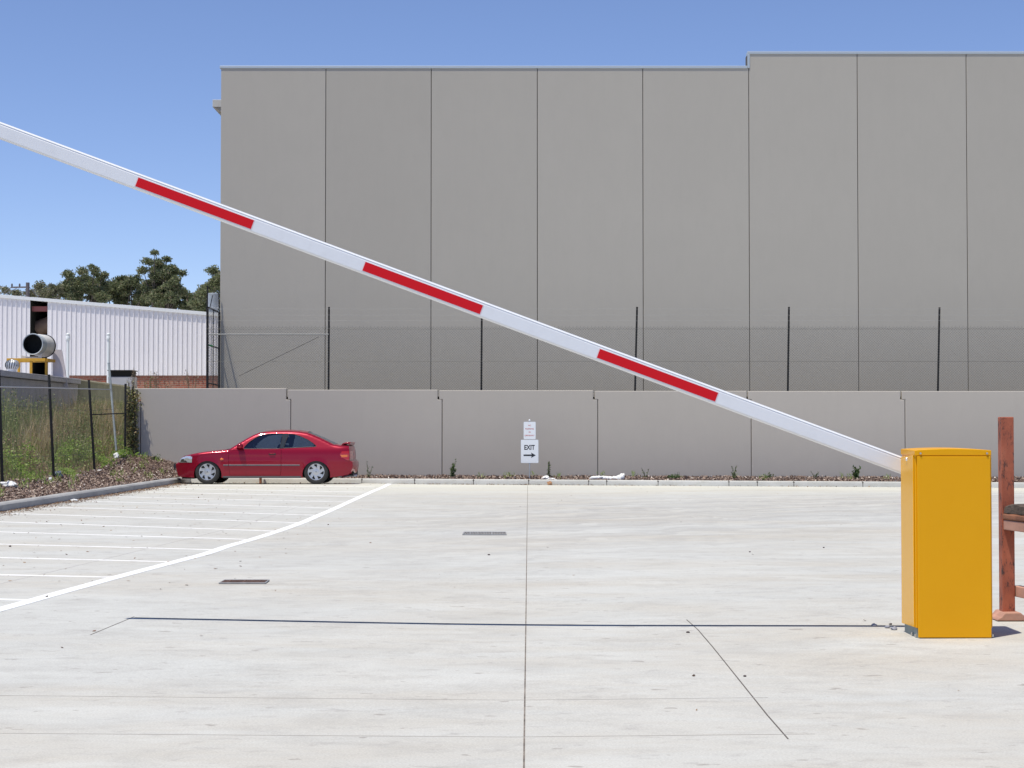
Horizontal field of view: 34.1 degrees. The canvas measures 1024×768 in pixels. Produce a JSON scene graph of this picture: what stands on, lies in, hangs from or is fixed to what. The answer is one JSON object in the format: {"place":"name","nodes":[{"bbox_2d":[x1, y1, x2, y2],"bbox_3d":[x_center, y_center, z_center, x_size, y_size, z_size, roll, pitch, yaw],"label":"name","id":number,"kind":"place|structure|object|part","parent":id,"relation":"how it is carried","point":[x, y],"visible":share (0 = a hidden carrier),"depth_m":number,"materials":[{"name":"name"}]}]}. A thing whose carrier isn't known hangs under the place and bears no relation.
{"place":"outdoors","nodes":[
{"label":"outdoors","id":0,"kind":"place"},
{"bbox_2d":[0,454,179,501],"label":"side garden bed","id":1,"kind":"object","parent":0,"point":[147,465],"visible":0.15,"depth_m":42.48,"materials":[{"name":"brown wood"}]},
{"bbox_2d":[0,480,17,487],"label":"plastic bag","id":2,"kind":"object","parent":1,"relation":"on","point":[9,483],"visible":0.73,"depth_m":32.10,"materials":[{"name":"white plastic"}]},
{"bbox_2d":[0,370,126,481],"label":"side fence","id":3,"kind":"object","parent":1,"relation":"on","point":[50,403],"visible":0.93,"depth_m":37.34,"materials":[{"name":"grey metal"}]},
{"bbox_2d":[3,433,126,480],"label":"green weeds","id":4,"kind":"object","parent":1,"relation":"on","point":[104,463],"visible":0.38,"depth_m":40.33,"materials":[{"name":"green plant"}]},
{"bbox_2d":[3,388,126,475],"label":"brown docks","id":5,"kind":"object","parent":1,"relation":"on","point":[43,447],"visible":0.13,"depth_m":41.20,"materials":[{"name":"plant"}]},
{"bbox_2d":[1,384,131,478],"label":"tall weeds","id":6,"kind":"object","parent":1,"relation":"on","point":[55,429],"visible":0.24,"depth_m":43.39,"materials":[{"name":"green plant"}]},
{"bbox_2d":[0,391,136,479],"bbox_3d":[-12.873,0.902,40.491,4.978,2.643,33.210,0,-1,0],"label":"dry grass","id":7,"kind":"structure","parent":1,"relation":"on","point":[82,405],"depth_m":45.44,"materials":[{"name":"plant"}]},
{"bbox_2d":[107,363,116,450],"bbox_3d":[-10.636,0.602,44.404,0.072,2.354,0.571,1,-2,-38],"label":"steel pole","id":8,"kind":"object","parent":1,"relation":"on","point":[112,407],"visible":1,"depth_m":44.38,"materials":[{"name":"metal"}]},
{"bbox_2d":[110,447,143,458],"bbox_3d":[-10.109,1.901,43.809,0.975,0.496,0.741,-1,-2,27],"label":"shrub","id":9,"kind":"object","parent":1,"relation":"on","point":[123,451],"visible":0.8,"depth_m":43.76,"materials":[{"name":"green plant"}]},
{"bbox_2d":[123,381,141,454],"bbox_3d":[-10.152,1.104,44.506,0.524,2.533,0.452,0,-1,0],"label":"creeper","id":10,"kind":"object","parent":1,"relation":"on","point":[131,418],"visible":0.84,"depth_m":44.48,"materials":[{"name":"green plant"}]},
{"bbox_2d":[0,483,1023,767],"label":"paving","id":11,"kind":"structure","parent":0,"point":[368,663],"depth_m":11.03,"materials":[{"name":"concrete"}]},
{"bbox_2d":[0,477,190,510],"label":"side kerb","id":12,"kind":"structure","parent":11,"relation":"on","point":[28,502],"depth_m":32.23,"materials":[{"name":"concrete"}]},
{"bbox_2d":[0,482,200,519],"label":"leaf litter","id":13,"kind":"object","parent":11,"relation":"on","point":[103,496],"visible":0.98,"depth_m":32.10,"materials":[{"name":"brown plant"}]},
{"bbox_2d":[0,503,308,583],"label":"faint joint","id":14,"kind":"object","parent":11,"relation":"on","point":[151,547],"visible":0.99,"depth_m":18.95,"materials":[{"name":"grey"}]},
{"bbox_2d":[0,485,357,600],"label":"road markings","id":15,"kind":"object","parent":11,"relation":"on","point":[149,526],"visible":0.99,"depth_m":23.13,"materials":[{"name":"white paint"}]},
{"bbox_2d":[0,484,390,611],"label":"road markings","id":16,"kind":"object","parent":11,"relation":"on","point":[63,591],"visible":0.99,"depth_m":16.96,"materials":[{"name":"white paint"}]},
{"bbox_2d":[219,579,269,583],"bbox_3d":[-2.376,1.758,14.825,0.410,0.015,0.307,0,-1,0],"label":"drain grate","id":17,"kind":"object","parent":11,"relation":"on","point":[244,581],"visible":1,"depth_m":14.80,"materials":[{"name":"grey metal"}]},
{"bbox_2d":[174,430,358,483],"bbox_3d":[-6.043,1.793,41.158,4.526,1.330,1.980,0,-2,0],"label":"parked car","id":18,"kind":"object","parent":11,"relation":"on","point":[311,457],"visible":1,"depth_m":40.32,"materials":[{"name":"red paint"}]},
{"bbox_3d":[-6.216,1.890,40.310,1.266,0.610,0.052,0,-2,0],"label":"door","id":19,"kind":"part","parent":18,"relation":"part of","materials":[{"name":"red paint"}]},
{"bbox_3d":[-6.027,1.386,40.473,0.919,0.369,0.184,0,-2,0],"label":"side window","id":20,"kind":"part","parent":18,"relation":"part of","materials":[{"name":"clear glass"}]},
{"bbox_3d":[-5.137,1.382,40.475,0.787,0.345,0.173,0,-2,0],"label":"side window","id":21,"kind":"part","parent":18,"relation":"part of","materials":[{"name":"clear glass"}]},
{"bbox_3d":[-4.652,1.340,41.177,0.668,0.308,1.263,0,-2,0],"label":"rear window","id":22,"kind":"part","parent":18,"relation":"part of","materials":[{"name":"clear glass"}]},
{"bbox_2d":[0,695,782,736],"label":"shallow joint","id":23,"kind":"object","parent":11,"relation":"on","point":[408,736],"visible":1,"depth_m":7.50,"materials":[{"name":"grey concrete"}]},
{"bbox_2d":[3,483,959,710],"bbox_3d":[2.986,2.041,23.469,21.983,0.150,36.943,0,-1,0],"label":"paving debris","id":24,"kind":"object","parent":11,"relation":"on","point":[693,675],"visible":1,"depth_m":21.38,"materials":[{"name":"brown plant"}]},
{"bbox_2d":[462,532,506,534],"bbox_3d":[-0.352,1.930,21.546,0.565,0.014,0.512,0,-1,0],"label":"drain grate","id":25,"kind":"object","parent":11,"relation":"on","point":[484,533],"visible":1,"depth_m":21.53,"materials":[{"name":"grey metal"}]},
{"bbox_2d":[0,122,993,637],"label":"boom gate","id":26,"kind":"structure","parent":11,"relation":"on","point":[946,542],"depth_m":11.25,"materials":[{"name":"orange"}]},
{"bbox_2d":[90,616,903,738],"bbox_3d":[-0.547,1.662,10.396,5.368,0.028,4.512,-1,-2,20],"label":"saw cut","id":27,"kind":"object","parent":11,"relation":"on","point":[569,624],"visible":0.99,"depth_m":11.73,"materials":[{"name":"grey"}]},
{"bbox_2d":[523,485,527,767],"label":"paving joint","id":28,"kind":"object","parent":11,"relation":"on","point":[525,656],"visible":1,"depth_m":9.35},
{"bbox_2d":[191,478,1023,487],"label":"kerb","id":29,"kind":"structure","parent":11,"relation":"on","point":[618,482],"depth_m":42.55,"materials":[{"name":"concrete"}]},
{"bbox_2d":[229,482,899,486],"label":"leaf litter","id":30,"kind":"object","parent":29,"relation":"on","point":[565,484],"visible":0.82,"depth_m":42.45,"materials":[{"name":"brown plant"}]},
{"bbox_2d":[361,479,863,485],"bbox_3d":[4.189,2.560,42.611,18.452,0.276,0.113,0,-1,0],"label":"kerb joint","id":31,"kind":"object","parent":29,"relation":"on","point":[588,482],"visible":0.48,"depth_m":42.56,"materials":[{"name":"grey concrete"}]},
{"bbox_2d":[992,417,1023,620],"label":"rusty barrier","id":32,"kind":"object","parent":11,"relation":"on","point":[1011,517],"visible":0.94,"depth_m":11.94,"materials":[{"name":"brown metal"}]},
{"bbox_2d":[0,0,1023,310],"label":"sky","id":33,"kind":"structure","parent":0,"point":[133,85],"materials":[{"name":"blue"}]},
{"bbox_2d":[347,476,1023,481],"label":"garden bed","id":34,"kind":"object","parent":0,"point":[705,479],"visible":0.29,"depth_m":43.47,"materials":[{"name":"brown plant"}]},
{"bbox_2d":[0,452,890,496],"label":"grass tufts","id":35,"kind":"object","parent":34,"relation":"on","point":[73,478],"visible":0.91,"depth_m":40.11,"materials":[{"name":"green plant"}]},
{"bbox_2d":[448,459,456,477],"bbox_3d":[-1.552,2.225,43.648,0.230,0.550,0.186,0,-1,0],"label":"sapling","id":36,"kind":"object","parent":34,"relation":"on","point":[452,471],"visible":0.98,"depth_m":43.63,"materials":[{"name":"green plant"}]},
{"bbox_2d":[521,419,538,477],"bbox_3d":[0.459,1.759,43.336,0.459,1.688,0.052,0,-1,0],"label":"exit sign","id":37,"kind":"object","parent":34,"relation":"on","point":[529,451],"visible":1,"depth_m":43.32,"materials":[{"name":"metal"}]},
{"bbox_2d":[547,461,551,476],"bbox_3d":[0.980,2.254,43.829,0.143,0.492,0.130,0,-2,-18],"label":"sapling","id":38,"kind":"object","parent":34,"relation":"on","point":[548,473],"visible":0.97,"depth_m":43.83,"materials":[{"name":"green plant"}]},
{"bbox_2d":[589,473,623,479],"bbox_3d":[2.450,2.425,43.157,0.905,0.246,0.280,0,-1,0],"label":"plastic roll","id":39,"kind":"object","parent":34,"relation":"on","point":[620,476],"visible":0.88,"depth_m":43.10,"materials":[{"name":"white plastic"}]},
{"bbox_2d":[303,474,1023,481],"bbox_3d":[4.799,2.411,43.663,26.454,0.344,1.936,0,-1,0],"label":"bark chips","id":40,"kind":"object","parent":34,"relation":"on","point":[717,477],"visible":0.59,"depth_m":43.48,"materials":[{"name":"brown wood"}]},
{"bbox_2d":[667,474,682,477],"bbox_3d":[4.237,2.425,43.531,0.479,0.186,0.407,-1,-2,38],"label":"ground cover plant","id":41,"kind":"object","parent":34,"relation":"on","point":[672,476],"visible":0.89,"depth_m":43.51,"materials":[{"name":"green plant"}]},
{"bbox_2d":[731,466,736,477],"bbox_3d":[5.814,2.319,43.654,0.183,0.401,0.172,0,-1,0],"label":"sapling","id":42,"kind":"object","parent":34,"relation":"on","point":[733,474],"visible":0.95,"depth_m":43.65,"materials":[{"name":"green plant"}]},
{"bbox_2d":[852,465,860,478],"bbox_3d":[9.002,2.323,43.663,0.276,0.427,0.204,0,-1,0],"label":"sapling","id":43,"kind":"object","parent":34,"relation":"on","point":[855,474],"visible":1,"depth_m":43.62,"materials":[{"name":"green plant"}]},
{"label":"back ground","id":44,"kind":"structure","parent":0,"visible":0},
{"bbox_2d":[1,282,58,298],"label":"power pole","id":45,"kind":"object","parent":44,"relation":"on","point":[27,287],"visible":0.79,"depth_m":90.13,"materials":[{"name":"grey metal"}]},
{"bbox_2d":[0,280,65,299],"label":"gum tree","id":46,"kind":"object","parent":44,"relation":"on","point":[44,290],"visible":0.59,"depth_m":95.37,"materials":[{"name":"green plant"}]},
{"bbox_2d":[0,370,80,421],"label":"fence","id":47,"kind":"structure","parent":44,"relation":"on","point":[30,383],"depth_m":51.97,"materials":[{"name":"grey metal"}]},
{"bbox_2d":[5,359,19,371],"bbox_3d":[-15.295,-0.471,51.029,0.434,0.575,0.428,0,-1,0],"label":"turbine vent","id":48,"kind":"object","parent":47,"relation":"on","point":[13,365],"visible":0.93,"depth_m":50.92,"materials":[{"name":"white metal"}]},
{"bbox_2d":[7,333,67,386],"bbox_3d":[-15.532,-0.728,54.632,1.660,1.846,1.290,0,-1,0],"label":"exhaust fan","id":49,"kind":"object","parent":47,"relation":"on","point":[42,347],"visible":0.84,"depth_m":54.41,"materials":[{"name":"white metal"}]},
{"bbox_2d":[56,263,111,302],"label":"gum tree","id":50,"kind":"object","parent":44,"relation":"on","point":[96,287],"visible":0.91,"depth_m":96.97,"materials":[{"name":"green plant"}]},
{"bbox_2d":[0,294,217,401],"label":"corrugated shed","id":51,"kind":"structure","parent":44,"relation":"on","point":[168,346],"depth_m":70.07,"materials":[{"name":"white metal"}]},
{"bbox_2d":[208,293,217,312],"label":"flue","id":52,"kind":"object","parent":51,"relation":"on","point":[214,299],"visible":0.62,"depth_m":70.92,"materials":[{"name":"metal"}]},
{"bbox_2d":[106,274,150,306],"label":"gum tree","id":53,"kind":"object","parent":44,"relation":"on","point":[123,289],"visible":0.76,"depth_m":100.30,"materials":[{"name":"green plant"}]},
{"bbox_2d":[126,368,137,393],"bbox_3d":[-10.818,0.271,47.506,0.308,1.479,0.275,0,-1,0],"label":"dry weed","id":54,"kind":"object","parent":44,"relation":"on","point":[132,382],"visible":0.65,"depth_m":47.53,"materials":[{"name":"brown"}]},
{"bbox_2d":[135,249,198,310],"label":"gum tree","id":55,"kind":"object","parent":44,"relation":"on","point":[164,288],"visible":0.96,"depth_m":96.22,"materials":[{"name":"green plant"}]},
{"bbox_2d":[186,265,219,311],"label":"gum tree","id":56,"kind":"object","parent":44,"relation":"on","point":[212,284],"visible":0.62,"depth_m":82.86,"materials":[{"name":"green plant"}]},
{"label":"upper ground","id":57,"kind":"structure","parent":0,"visible":0},
{"bbox_2d":[144,371,153,387],"bbox_3d":[-10.328,0.319,47.522,0.368,1.385,0.249,-1,-2,38],"label":"dry weed","id":58,"kind":"object","parent":57,"relation":"on","point":[150,386],"visible":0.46,"depth_m":47.53,"materials":[{"name":"brown plant"}]},
{"bbox_2d":[151,373,160,387],"bbox_3d":[-10.134,0.326,47.516,0.324,1.370,0.235,-1,-2,24],"label":"dry weed","id":59,"kind":"object","parent":57,"relation":"on","point":[156,384],"visible":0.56,"depth_m":47.50,"materials":[{"name":"brown plant"}]},
{"bbox_2d":[184,370,198,387],"bbox_3d":[-9.131,0.277,47.485,0.406,1.467,0.212,0,-2,11],"label":"dry weed","id":60,"kind":"object","parent":57,"relation":"on","point":[192,381],"visible":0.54,"depth_m":47.52,"materials":[{"name":"brown plant"}]},
{"bbox_2d":[206,286,219,387],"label":"side gate","id":61,"kind":"structure","parent":57,"relation":"on","point":[208,343],"depth_m":46.26,"materials":[{"name":"grey metal"}]},
{"bbox_2d":[207,307,1023,393],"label":"chain link fence","id":62,"kind":"object","parent":57,"relation":"on","point":[636,356],"visible":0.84,"depth_m":45.30,"materials":[{"name":"grey metal"}]},
{"bbox_2d":[213,51,1023,400],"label":"warehouse","id":63,"kind":"structure","parent":57,"relation":"on","point":[759,193],"depth_m":47.64,"materials":[{"name":"grey concrete"}]},
{"label":"ground","id":64,"kind":"structure","parent":0,"visible":0},
{"bbox_2d":[77,379,137,403],"bbox_3d":[-15.120,1.879,62.522,0.068,3.842,10.906,0,-1,-2],"label":"sheet fence","id":65,"kind":"object","parent":64,"relation":"on","point":[117,387],"visible":0.2,"depth_m":61.19,"materials":[{"name":"beige metal"}]},
{"bbox_2d":[134,388,1023,477],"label":"retaining wall","id":66,"kind":"structure","parent":64,"relation":"on","point":[481,432],"depth_m":44.69,"materials":[{"name":"grey concrete"}]},
{"label":"yard slab","id":67,"kind":"structure","parent":0,"visible":0},
{"bbox_2d":[66,333,69,377],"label":"vent pipe","id":68,"kind":"object","parent":67,"relation":"on","point":[67,351],"visible":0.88,"depth_m":67.50,"materials":[{"name":"white plastic"}]},
{"bbox_2d":[106,333,110,382],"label":"vent pipe","id":69,"kind":"object","parent":67,"relation":"on","point":[108,339],"visible":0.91,"depth_m":67.50,"materials":[{"name":"white plastic"}]},
{"bbox_2d":[107,370,137,405],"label":"utility cabinet","id":70,"kind":"object","parent":67,"relation":"on","point":[119,377],"visible":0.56,"depth_m":66.03,"materials":[{"name":"grey metal"}]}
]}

